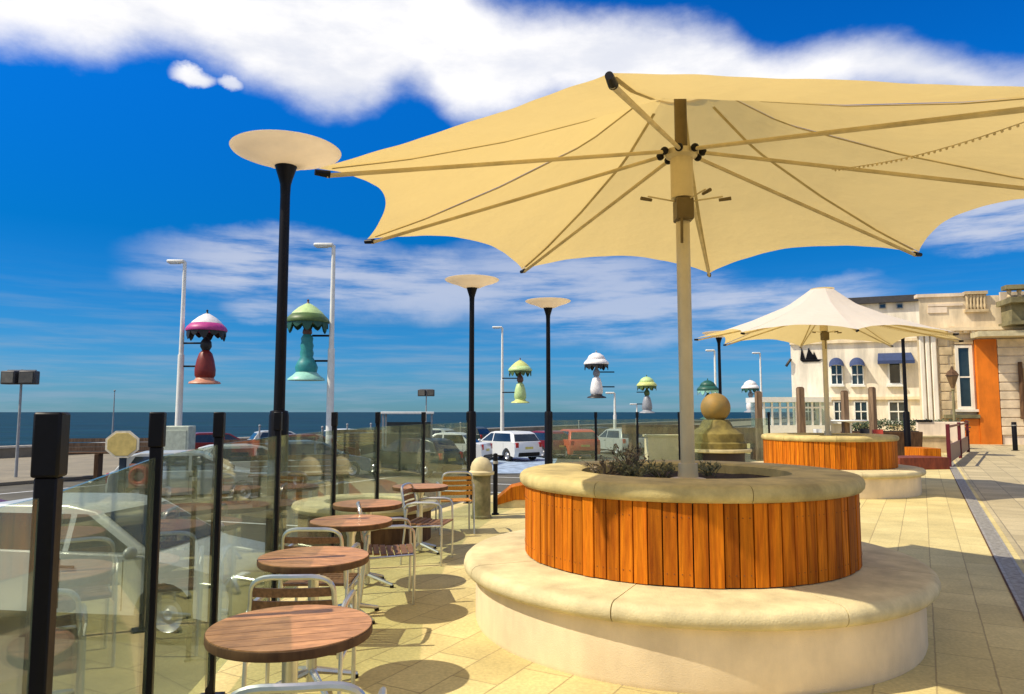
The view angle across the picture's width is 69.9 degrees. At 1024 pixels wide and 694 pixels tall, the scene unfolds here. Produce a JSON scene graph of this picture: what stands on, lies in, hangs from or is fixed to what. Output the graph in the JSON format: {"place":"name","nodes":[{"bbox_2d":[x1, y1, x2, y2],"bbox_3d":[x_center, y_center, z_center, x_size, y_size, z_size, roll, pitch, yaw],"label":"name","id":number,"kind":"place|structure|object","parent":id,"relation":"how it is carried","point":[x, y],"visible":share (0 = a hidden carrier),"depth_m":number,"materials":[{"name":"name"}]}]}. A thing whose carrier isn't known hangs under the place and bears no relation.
{"place":"outdoors","nodes":[
{"label":"outdoors","id":0,"kind":"place"},
{"bbox_2d":[0,422,792,693],"bbox_3d":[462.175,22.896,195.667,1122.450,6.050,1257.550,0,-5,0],"label":"road","id":1,"kind":"structure","parent":0,"point":[95,657],"depth_m":8.15,"materials":[{"name":"asphalt"}]},
{"bbox_2d":[105,431,139,492],"bbox_3d":[-10.031,3.164,18.829,0.859,2.004,0.130,0,-5,0],"label":"octagonal sign","id":2,"kind":"object","parent":1,"relation":"on","point":[122,446],"visible":0.82,"depth_m":18.82,"materials":[{"name":"metal"}]},
{"bbox_2d":[128,464,148,493],"bbox_3d":[-8.022,3.211,15.773,0.520,1.372,0.230,0,-5,0],"label":"lifebuoy stand","id":3,"kind":"object","parent":1,"relation":"on","point":[138,476],"visible":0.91,"depth_m":15.74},
{"bbox_2d":[0,493,293,643],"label":"parked car","id":4,"kind":"object","parent":1,"relation":"on","point":[101,557],"visible":0.66,"depth_m":8.09,"materials":[{"name":"silver metal"}]},
{"bbox_2d":[164,426,195,449],"bbox_3d":[-11.727,3.780,25.742,0.900,2.000,0.650,0,-5,0],"label":"service cabinet","id":5,"kind":"object","parent":1,"relation":"on","point":[180,437],"visible":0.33,"depth_m":25.51,"materials":[{"name":"metal"}]},
{"bbox_2d":[104,450,266,503],"bbox_3d":[-8.793,3.584,20.259,4.180,1.420,2.020,2,-5,-20],"label":"parked car","id":6,"kind":"object","parent":1,"relation":"on","point":[177,475],"visible":0.52,"depth_m":19.55,"materials":[{"name":"silver metal"}]},
{"bbox_2d":[184,465,197,661],"bbox_3d":[-3.253,2.181,7.436,0.080,1.950,0.078,0,-5,0],"label":"post","id":7,"kind":"object","parent":1,"relation":"on","point":[188,658],"visible":1,"depth_m":7.42,"materials":[{"name":"metal"}]},
{"bbox_2d":[224,439,264,445],"bbox_3d":[-10.019,4.141,26.787,1.800,1.465,0.660,1,-5,-14],"label":"promenade bench","id":8,"kind":"object","parent":1,"relation":"on","point":[247,441],"visible":0.04,"depth_m":27.20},
{"bbox_2d":[197,443,321,488],"bbox_3d":[-8.400,3.879,23.745,4.080,1.450,2.040,3,-6,-30],"label":"parked car","id":9,"kind":"object","parent":1,"relation":"on","point":[238,455],"visible":0.13,"depth_m":23.01,"materials":[{"name":"silver metal"}]},
{"bbox_2d":[229,130,340,600],"bbox_3d":[-2.585,0.467,8.151,1.230,5.490,1.230,0,-5,0],"label":"lamp post","id":10,"kind":"object","parent":1,"relation":"on","point":[286,155],"visible":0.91,"depth_m":8.12,"materials":[{"name":"metal"}]},
{"bbox_2d":[248,454,348,506],"bbox_3d":[-5.746,3.597,19.808,2.600,1.315,0.660,1,-5,-14],"label":"promenade bench","id":11,"kind":"object","parent":1,"relation":"on","point":[257,485],"visible":0.77,"depth_m":19.89,"materials":[{"name":"wood"}]},
{"bbox_2d":[265,440,371,477],"bbox_3d":[-7.561,4.247,27.729,4.180,1.420,2.020,3,-6,-28],"label":"parked car","id":12,"kind":"object","parent":1,"relation":"on","point":[357,464],"visible":0.31,"depth_m":27.23,"materials":[{"name":"grey metal"}]},
{"bbox_2d":[314,243,335,477],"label":"lighting column","id":13,"kind":"structure","parent":1,"relation":"on","point":[330,381],"depth_m":27.99,"materials":[{"name":"metal"}]},
{"bbox_2d":[287,299,329,380],"bbox_3d":[-7.871,-0.289,28.136,1.655,3.145,1.655,4,-6,-37],"label":"lamp ornament","id":14,"kind":"object","parent":13,"relation":"attached to","point":[308,316],"visible":0.98,"depth_m":27.78,"materials":[{"name":"green paint"}]},
{"bbox_2d":[289,434,360,455],"bbox_3d":[-9.359,4.851,34.703,4.080,1.450,2.040,2,-6,-26],"label":"parked car","id":15,"kind":"object","parent":1,"relation":"on","point":[346,449],"visible":0.09,"depth_m":34.14,"materials":[{"name":"red paint"}]},
{"bbox_2d":[337,430,384,455],"bbox_3d":[-7.145,4.660,33.769,2.600,1.665,0.660,1,-5,-14],"label":"promenade bench","id":16,"kind":"object","parent":1,"relation":"on","point":[350,433],"visible":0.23,"depth_m":33.97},
{"bbox_2d":[337,432,384,454],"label":"parked car","id":17,"kind":"object","parent":1,"relation":"on","point":[366,447],"visible":0.07,"depth_m":35.75,"materials":[{"name":"grey paint"}]},
{"bbox_2d":[2,423,792,503],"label":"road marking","id":18,"kind":"object","parent":1,"relation":"on","point":[261,493],"visible":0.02,"depth_m":24.48,"materials":[{"name":"white paint"}]},
{"bbox_2d":[381,412,433,472],"bbox_3d":[-4.444,4.019,31.267,2.200,2.500,2.000,1,-5,-6],"label":"shelter","id":19,"kind":"object","parent":1,"relation":"on","point":[394,431],"visible":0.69,"depth_m":32.16,"materials":[{"name":"glass"}]},
{"bbox_2d":[361,438,462,477],"bbox_3d":[-4.047,4.365,29.224,4.080,1.450,2.020,-3,-6,30],"label":"parked car","id":20,"kind":"object","parent":1,"relation":"on","point":[443,455],"visible":0.76,"depth_m":28.32,"materials":[{"name":"green paint"}]},
{"bbox_2d":[433,432,491,463],"bbox_3d":[-3.188,4.914,35.703,4.280,1.500,2.020,-1,-5,15],"label":"parked car","id":21,"kind":"object","parent":1,"relation":"on","point":[483,449],"visible":0.2,"depth_m":34.84,"materials":[{"name":"white paint"}]},
{"bbox_2d":[453,427,489,439],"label":"parked car","id":22,"kind":"object","parent":1,"relation":"on","point":[482,433],"visible":0.06,"depth_m":50.74,"materials":[{"name":"grey paint"}]},
{"bbox_2d":[445,274,498,499],"bbox_3d":[-0.906,1.195,16.358,1.230,5.490,1.230,0,-5,0],"label":"lamp post","id":23,"kind":"object","parent":1,"relation":"on","point":[471,283],"visible":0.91,"depth_m":16.32,"materials":[{"name":"metal"}]},
{"bbox_2d":[478,431,541,460],"bbox_3d":[-0.392,5.161,38.487,2.120,1.500,4.180,4,-6,-38],"label":"parked car","id":24,"kind":"object","parent":1,"relation":"on","point":[508,445],"visible":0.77,"depth_m":37.10,"materials":[{"name":"white paint"}]},
{"bbox_2d":[490,457,557,472],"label":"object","id":25,"kind":"object","parent":1,"relation":"on","point":[517,464],"visible":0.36,"depth_m":35.38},
{"bbox_2d":[525,297,570,463],"bbox_3d":[0.973,1.478,19.546,1.230,5.490,1.230,0,-5,0],"label":"lamp post","id":26,"kind":"object","parent":1,"relation":"on","point":[547,304],"visible":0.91,"depth_m":19.50,"materials":[{"name":"metal"}]},
{"bbox_2d":[532,430,564,457],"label":"parked car","id":27,"kind":"object","parent":1,"relation":"on","point":[558,443],"visible":0.24,"depth_m":39.53,"materials":[{"name":"red paint"}]},
{"bbox_2d":[553,429,600,458],"bbox_3d":[3.386,5.331,40.678,2.070,1.550,3.980,1,-5,-15],"label":"parked car","id":28,"kind":"object","parent":1,"relation":"on","point":[577,442],"visible":0.65,"depth_m":38.95,"materials":[{"name":"orange paint"}]},
{"bbox_2d":[579,427,609,435],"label":"parked car","id":29,"kind":"object","parent":1,"relation":"on","point":[600,430],"visible":0.05,"depth_m":50.26,"materials":[{"name":"grey paint"}]},
{"bbox_2d":[597,429,644,454],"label":"parked car","id":30,"kind":"object","parent":1,"relation":"on","point":[608,438],"visible":0.49,"depth_m":42.30,"materials":[{"name":"silver metal"}]},
{"bbox_2d":[702,331,723,393],"bbox_3d":[7.808,2.176,27.415,1.230,5.490,1.230,0,-5,0],"label":"lamp post","id":31,"kind":"object","parent":1,"relation":"on","point":[718,339],"visible":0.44,"depth_m":27.49,"materials":[{"name":"metal"}]},
{"bbox_2d":[0,412,792,445],"bbox_3d":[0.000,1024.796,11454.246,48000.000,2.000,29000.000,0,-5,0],"label":"sea","id":32,"kind":"structure","parent":0,"point":[99,424],"depth_m":648.79,"materials":[{"name":"liquid"}]},
{"bbox_2d":[0,418,792,485],"bbox_3d":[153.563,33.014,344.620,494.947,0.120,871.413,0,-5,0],"label":"promenade pavement","id":33,"kind":"structure","parent":0,"point":[80,466],"depth_m":31.94,"materials":[{"name":"concrete"}]},
{"bbox_2d":[0,369,39,476],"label":"floodlight mast","id":34,"kind":"object","parent":33,"relation":"on","point":[21,377],"visible":0.94,"depth_m":26.75,"materials":[{"name":"metal"}]},
{"bbox_2d":[69,438,149,480],"bbox_3d":[-15.117,4.116,26.790,3.600,1.515,0.660,1,-5,-14],"label":"promenade bench","id":35,"kind":"object","parent":33,"relation":"on","point":[98,464],"visible":0.3,"depth_m":26.91,"materials":[{"name":"wood"}]},
{"bbox_2d":[167,260,186,425],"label":"lighting column","id":36,"kind":"structure","parent":33,"relation":"on","point":[179,395],"depth_m":31.52,"materials":[{"name":"metal"}]},
{"bbox_2d":[183,310,227,383],"bbox_3d":[-13.217,-0.016,31.625,1.708,3.240,1.708,-4,-6,38],"label":"lamp ornament","id":37,"kind":"object","parent":36,"relation":"attached to","point":[206,326],"visible":1,"depth_m":31.26,"materials":[{"name":"red paint"}]},
{"bbox_2d":[195,432,252,449],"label":"parked car","id":38,"kind":"object","parent":33,"relation":"on","point":[202,439],"visible":0.06,"depth_m":36.68,"materials":[{"name":"red paint"}]},
{"bbox_2d":[247,430,294,443],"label":"parked car","id":39,"kind":"object","parent":33,"relation":"on","point":[263,434],"visible":0.03,"depth_m":40.50,"materials":[{"name":"silver metal"}]},
{"bbox_2d":[0,417,792,457],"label":"sea wall","id":40,"kind":"structure","parent":33,"relation":"on","point":[10,451],"depth_m":87.33,"materials":[{"name":"concrete"}]},
{"bbox_2d":[418,389,434,421],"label":"floodlight mast","id":41,"kind":"object","parent":33,"relation":"on","point":[426,392],"visible":0.94,"depth_m":65.64,"materials":[{"name":"metal"}]},
{"bbox_2d":[492,326,503,430],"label":"lighting column","id":42,"kind":"structure","parent":33,"relation":"on","point":[501,397],"depth_m":54.85,"materials":[{"name":"metal"}]},
{"bbox_2d":[502,358,531,402],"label":"lamp ornament","id":43,"kind":"object","parent":42,"relation":"attached to","point":[519,367],"visible":1,"depth_m":51.59,"materials":[{"name":"green paint"}]},
{"bbox_2d":[0,0,1023,411],"label":"sky","id":44,"kind":"structure","parent":0,"point":[119,119],"materials":[{"name":"blue"}]},
{"bbox_2d":[584,351,614,397],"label":"lamp ornament","id":45,"kind":"object","parent":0,"point":[596,360],"visible":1,"depth_m":47.65,"materials":[{"name":"white paint"}]},
{"bbox_2d":[189,443,1023,693],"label":"terrace floor","id":46,"kind":"structure","parent":0,"point":[433,639],"depth_m":5.33,"materials":[{"name":"stone"}]},
{"bbox_2d":[0,412,471,693],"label":"glass windbreak","id":47,"kind":"object","parent":46,"relation":"on","point":[50,451],"visible":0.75,"depth_m":2.83,"materials":[{"name":"black paint"}]},
{"bbox_2d":[204,605,372,693],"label":"cafe table","id":48,"kind":"object","parent":46,"relation":"on","point":[289,637],"visible":1,"depth_m":2.73,"materials":[{"name":"wood"}]},
{"bbox_2d":[241,574,356,693],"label":"cafe chair","id":49,"kind":"object","parent":46,"relation":"on","point":[260,595],"visible":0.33,"depth_m":3.38,"materials":[{"name":"metal"}]},
{"bbox_2d":[231,681,386,693],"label":"cafe chair","id":50,"kind":"object","parent":46,"relation":"on","point":[301,687],"visible":1,"depth_m":2.02,"materials":[{"name":"metal"}]},
{"bbox_2d":[257,546,368,693],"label":"cafe table","id":51,"kind":"object","parent":46,"relation":"on","point":[318,560],"visible":0.86,"depth_m":4.10,"materials":[{"name":"wood"}]},
{"bbox_2d":[277,527,360,651],"bbox_3d":[-1.300,1.584,4.943,0.468,0.790,0.482,0,-5,0],"label":"cafe chair","id":52,"kind":"object","parent":46,"relation":"on","point":[346,578],"visible":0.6,"depth_m":4.78,"materials":[{"name":"metal"}]},
{"bbox_2d":[309,514,392,624],"bbox_3d":[-1.220,1.675,5.534,0.618,0.722,0.618,1,-5,-6],"label":"cafe table","id":53,"kind":"object","parent":46,"relation":"on","point":[351,526],"visible":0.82,"depth_m":5.49,"materials":[{"name":"wood"}]},
{"bbox_2d":[291,493,436,549],"bbox_3d":[-1.800,2.114,8.998,1.760,0.460,1.760,0,-5,0],"label":"round seat","id":54,"kind":"object","parent":46,"relation":"on","point":[307,510],"visible":0.48,"depth_m":8.42,"materials":[{"name":"stone"}]},
{"bbox_2d":[332,499,401,587],"bbox_3d":[-1.300,1.766,6.570,0.618,0.722,0.618,2,-6,-23],"label":"cafe table","id":55,"kind":"object","parent":46,"relation":"on","point":[369,506],"visible":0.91,"depth_m":6.50,"materials":[{"name":"wood"}]},
{"bbox_2d":[356,501,415,604],"bbox_3d":[-1.056,1.683,6.067,0.482,0.790,0.468,1,-5,-12],"label":"cafe chair","id":56,"kind":"object","parent":46,"relation":"on","point":[365,539],"visible":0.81,"depth_m":5.90,"materials":[{"name":"metal"}]},
{"bbox_2d":[392,483,447,554],"bbox_3d":[-1.020,1.903,8.114,0.618,0.722,0.618,1,-5,-11],"label":"cafe table","id":57,"kind":"object","parent":46,"relation":"on","point":[419,489],"visible":0.86,"depth_m":8.07,"materials":[{"name":"wood"}]},
{"bbox_2d":[400,482,453,565],"bbox_3d":[-0.896,1.822,7.625,0.482,0.790,0.468,-1,-5,10],"label":"cafe chair","id":58,"kind":"object","parent":46,"relation":"on","point":[418,521],"visible":0.98,"depth_m":7.60,"materials":[{"name":"metal"}]},
{"bbox_2d":[435,471,474,534],"bbox_3d":[-0.732,1.981,9.426,0.468,0.790,0.482,1,-5,-12],"label":"cafe chair","id":59,"kind":"object","parent":46,"relation":"on","point":[469,493],"visible":0.86,"depth_m":9.26,"materials":[{"name":"wood"}]},
{"bbox_2d":[469,456,493,519],"bbox_3d":[-0.448,2.050,10.713,0.380,0.890,0.380,0,-5,0],"label":"stone bollard","id":60,"kind":"object","parent":46,"relation":"on","point":[481,471],"visible":0.94,"depth_m":10.59,"materials":[{"name":"stone"}]},
{"bbox_2d":[492,453,498,514],"bbox_3d":[-0.251,2.066,11.061,0.112,0.920,0.109,0,-5,0],"label":"bollard","id":61,"kind":"object","parent":46,"relation":"on","point":[495,484],"visible":1,"depth_m":11.03,"materials":[{"name":"metal"}]},
{"bbox_2d":[498,482,524,507],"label":"ramp side","id":62,"kind":"structure","parent":46,"relation":"on","point":[511,496],"depth_m":11.79,"materials":[{"name":"brown wood"}]},
{"bbox_2d":[549,412,769,463],"bbox_3d":[4.034,2.435,18.733,8.313,1.540,0.456,4,-6,-37],"label":"glass windbreak","id":63,"kind":"object","parent":46,"relation":"on","point":[637,432],"visible":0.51,"depth_m":18.23,"materials":[{"name":"black paint"}]},
{"bbox_2d":[642,434,678,459],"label":"wall","id":64,"kind":"structure","parent":46,"relation":"on","point":[660,446],"depth_m":20.63,"materials":[{"name":"stone"}]},
{"bbox_2d":[622,425,698,458],"bbox_3d":[4.664,2.999,22.824,2.400,1.140,0.500,0,-5,-4],"label":"timber bench","id":65,"kind":"object","parent":46,"relation":"on","point":[630,430],"visible":0.38,"depth_m":22.59,"materials":[{"name":"wood"}]},
{"bbox_2d":[464,460,940,693],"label":"circular planter","id":66,"kind":"object","parent":46,"relation":"on","point":[733,577],"visible":1,"depth_m":4.43,"materials":[{"name":"stone"}]},
{"bbox_2d":[579,455,633,474],"bbox_3d":[0.760,0.962,5.891,0.438,0.172,0.318,0,-5,0],"label":"planter shrub","id":67,"kind":"object","parent":66,"relation":"on","point":[602,463],"visible":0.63,"depth_m":5.88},
{"bbox_2d":[610,443,648,475],"bbox_3d":[0.946,0.912,5.949,0.321,0.282,0.452,0,-5,0],"label":"planter shrub","id":68,"kind":"object","parent":66,"relation":"on","point":[635,455],"visible":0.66,"depth_m":5.93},
{"bbox_2d":[607,457,654,476],"bbox_3d":[0.910,0.927,5.546,0.296,0.181,0.357,5,-7,-44],"label":"planter shrub","id":69,"kind":"object","parent":66,"relation":"on","point":[632,471],"visible":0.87,"depth_m":5.54,"materials":[{"name":"green plant"}]},
{"bbox_2d":[637,457,677,477],"bbox_3d":[1.147,0.955,5.753,0.290,0.162,0.332,-3,-6,34],"label":"planter shrub","id":70,"kind":"object","parent":66,"relation":"on","point":[662,470],"visible":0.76,"depth_m":5.73,"materials":[{"name":"green plant"}]},
{"bbox_2d":[314,71,1023,478],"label":"giant parasol","id":71,"kind":"object","parent":66,"relation":"on","point":[706,173],"visible":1,"depth_m":5.65,"materials":[{"name":"fabric"}]},
{"bbox_2d":[698,460,721,475],"bbox_3d":[1.583,0.985,5.957,0.264,0.139,0.323,0,-5,0],"label":"planter shrub","id":72,"kind":"object","parent":66,"relation":"on","point":[709,469],"visible":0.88,"depth_m":5.91,"materials":[{"name":"green plant"}]},
{"bbox_2d":[694,393,751,461],"bbox_3d":[5.594,2.293,20.076,1.860,2.060,1.860,1,-5,-12],"label":"ball fountain","id":73,"kind":"object","parent":46,"relation":"on","point":[718,436],"visible":0.88,"depth_m":19.54,"materials":[{"name":"stone"}]},
{"bbox_2d":[735,428,755,459],"bbox_3d":[7.519,3.142,23.816,1.000,1.030,0.500,0,-5,4],"label":"glass panel","id":74,"kind":"object","parent":46,"relation":"on","point":[749,435],"visible":0.26,"depth_m":23.59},
{"bbox_2d":[754,391,763,460],"bbox_3d":[7.720,2.476,22.871,0.200,2.190,0.200,0,-5,0],"label":"timber post","id":75,"kind":"object","parent":46,"relation":"on","point":[759,425],"visible":0.8,"depth_m":22.80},
{"bbox_2d":[746,397,831,433],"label":"railing","id":76,"kind":"object","parent":46,"relation":"on","point":[781,428],"visible":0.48,"depth_m":43.69,"materials":[{"name":"metal"}]},
{"bbox_2d":[796,387,805,432],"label":"timber post","id":77,"kind":"object","parent":46,"relation":"on","point":[800,408],"visible":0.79,"depth_m":21.85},
{"bbox_2d":[755,433,925,498],"bbox_3d":[6.320,2.290,14.605,3.379,1.100,3.379,2,-6,-23],"label":"circular planter","id":78,"kind":"object","parent":46,"relation":"on","point":[871,460],"visible":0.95,"depth_m":13.48,"materials":[{"name":"brown wood"}]},
{"bbox_2d":[694,287,963,434],"bbox_3d":[6.320,0.320,14.780,4.842,3.055,4.842,1,-5,-8],"label":"giant parasol","id":79,"kind":"object","parent":78,"relation":"on","point":[823,315],"visible":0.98,"depth_m":14.60,"materials":[{"name":"fabric"}]},
{"bbox_2d":[840,390,849,432],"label":"timber post","id":80,"kind":"object","parent":46,"relation":"on","point":[845,409],"visible":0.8,"depth_m":23.83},
{"bbox_2d":[831,420,867,432],"bbox_3d":[10.993,3.017,23.827,1.100,1.280,1.100,0,-5,0],"label":"pedestal table","id":81,"kind":"object","parent":46,"relation":"on","point":[850,421],"visible":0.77,"depth_m":23.52,"materials":[{"name":"white paint"}]},
{"bbox_2d":[868,387,877,433],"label":"timber post","id":82,"kind":"object","parent":46,"relation":"on","point":[873,424],"visible":0.73,"depth_m":24.85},
{"bbox_2d":[840,431,922,455],"bbox_3d":[13.182,3.427,26.099,2.727,0.865,0.524,0,-5,-2],"label":"planter trough","id":83,"kind":"object","parent":46,"relation":"on","point":[916,438],"visible":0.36,"depth_m":25.88,"materials":[{"name":"wood"}]},
{"bbox_2d":[901,338,910,448],"bbox_3d":[13.731,2.008,25.522,1.230,5.490,1.230,0,-5,0],"label":"lamp post","id":84,"kind":"object","parent":46,"relation":"on","point":[906,427],"visible":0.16,"depth_m":25.48,"materials":[{"name":"metal"}]},
{"bbox_2d":[898,447,949,469],"bbox_3d":[11.173,3.107,20.538,2.031,0.520,1.784,1,-5,-10],"label":"timber step","id":85,"kind":"object","parent":46,"relation":"on","point":[926,458],"visible":0.83,"depth_m":19.70,"materials":[{"name":"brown wood"}]},
{"bbox_2d":[922,435,946,451],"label":"sill wall","id":86,"kind":"structure","parent":46,"relation":"on","point":[930,441],"depth_m":28.02,"materials":[{"name":"stone"}]},
{"bbox_2d":[915,420,965,452],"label":"wall","id":87,"kind":"structure","parent":46,"relation":"on","point":[928,427],"depth_m":28.20,"materials":[{"name":"white paint"}]},
{"bbox_2d":[914,284,1023,444],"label":"pavilion building","id":88,"kind":"structure","parent":46,"relation":"on","point":[985,359],"depth_m":35.35,"materials":[{"name":"stone"}]},
{"bbox_2d":[954,345,978,411],"bbox_3d":[21.930,1.512,35.433,1.027,3.234,0.230,-1,-5,13],"label":"window","id":89,"kind":"structure","parent":88,"relation":"in","point":[963,353],"depth_m":35.47,"materials":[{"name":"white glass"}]},
{"bbox_2d":[950,461,1023,620],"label":"drain channel","id":90,"kind":"object","parent":46,"relation":"on","point":[1011,572],"visible":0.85,"depth_m":8.29,"materials":[{"name":"metal"}]},
{"bbox_2d":[606,392,616,428],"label":"lighting column","id":91,"kind":"structure","parent":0,"point":[614,422],"depth_m":61.67,"materials":[{"name":"metal"}]},
{"bbox_2d":[636,375,656,412],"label":"lamp ornament","id":92,"kind":"object","parent":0,"point":[646,382],"visible":1,"depth_m":61.49,"materials":[{"name":"yellow paint"}]},
{"bbox_2d":[705,349,716,392],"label":"lighting column","id":93,"kind":"structure","parent":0,"point":[708,350],"depth_m":62.05,"materials":[{"name":"metal"}]},
{"bbox_2d":[697,378,717,418],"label":"lamp ornament","id":94,"kind":"object","parent":93,"relation":"attached to","point":[707,386],"visible":0.6,"depth_m":57.41,"materials":[{"name":"teal paint"}]},
{"bbox_2d":[752,352,762,396],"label":"lighting column","id":95,"kind":"structure","parent":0,"point":[759,353],"depth_m":70.00,"materials":[{"name":"metal"}]},
{"bbox_2d":[741,380,759,411],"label":"lamp ornament","id":96,"kind":"object","parent":95,"relation":"attached to","point":[749,385],"visible":0.93,"depth_m":65.47,"materials":[{"name":"white paint"}]},
{"bbox_2d":[785,294,920,432],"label":"seafront hotel","id":97,"kind":"structure","parent":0,"point":[857,369],"depth_m":45.39,"materials":[{"name":"paint"}]},
{"bbox_2d":[805,403,817,423],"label":"window","id":98,"kind":"structure","parent":97,"relation":"in","point":[807,410],"depth_m":46.37,"materials":[{"name":"glass"}]},
{"bbox_2d":[832,401,840,423],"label":"window","id":99,"kind":"structure","parent":97,"relation":"in","point":[836,404],"depth_m":45.80,"materials":[{"name":"white paint"}]},
{"bbox_2d":[830,365,843,386],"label":"window","id":100,"kind":"structure","parent":97,"relation":"in","point":[836,370],"depth_m":45.96,"materials":[{"name":"white paint"}]},
{"bbox_2d":[851,365,864,386],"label":"window","id":101,"kind":"structure","parent":97,"relation":"in","point":[857,371],"depth_m":45.53,"materials":[{"name":"white paint"}]},
{"bbox_2d":[854,401,868,423],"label":"window","id":102,"kind":"structure","parent":97,"relation":"in","point":[860,407],"depth_m":45.31,"materials":[{"name":"white paint"}]},
{"bbox_2d":[886,364,902,386],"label":"window","id":103,"kind":"structure","parent":97,"relation":"in","point":[894,370],"depth_m":44.76,"materials":[{"name":"white paint"}]},
{"bbox_2d":[888,401,903,423],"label":"window","id":104,"kind":"structure","parent":97,"relation":"in","point":[895,408],"depth_m":44.58,"materials":[{"name":"white paint"}]},
{"bbox_2d":[955,444,1023,562],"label":"side paving","id":105,"kind":"structure","parent":0,"point":[993,474],"depth_m":16.00,"materials":[{"name":"stone"}]},
{"bbox_2d":[852,418,970,439],"bbox_3d":[16.590,3.688,30.794,4.910,1.424,1.153,0,-5,0],"label":"hedge","id":106,"kind":"object","parent":105,"relation":"on","point":[865,425],"visible":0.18,"depth_m":30.63,"materials":[{"name":"green plant"}]},
{"bbox_2d":[945,366,958,421],"bbox_3d":[19.846,2.647,32.895,0.640,3.620,0.554,0,-5,0],"label":"lantern post","id":107,"kind":"object","parent":105,"relation":"on","point":[952,374],"visible":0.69,"depth_m":32.86,"materials":[{"name":"brown metal"}]},
{"bbox_2d":[945,421,969,466],"bbox_3d":[14.962,3.115,24.471,0.100,1.200,9.455,-3,-6,34],"label":"barrier","id":108,"kind":"object","parent":105,"relation":"on","point":[958,448],"visible":0.88,"depth_m":23.54,"materials":[{"name":"metal"}]},
{"bbox_2d":[1011,422,1019,450],"bbox_3d":[20.046,3.559,29.200,0.288,1.150,0.281,0,-5,0],"label":"bollard","id":109,"kind":"object","parent":105,"relation":"on","point":[1014,436],"visible":1,"depth_m":29.14,"materials":[{"name":"metal"}]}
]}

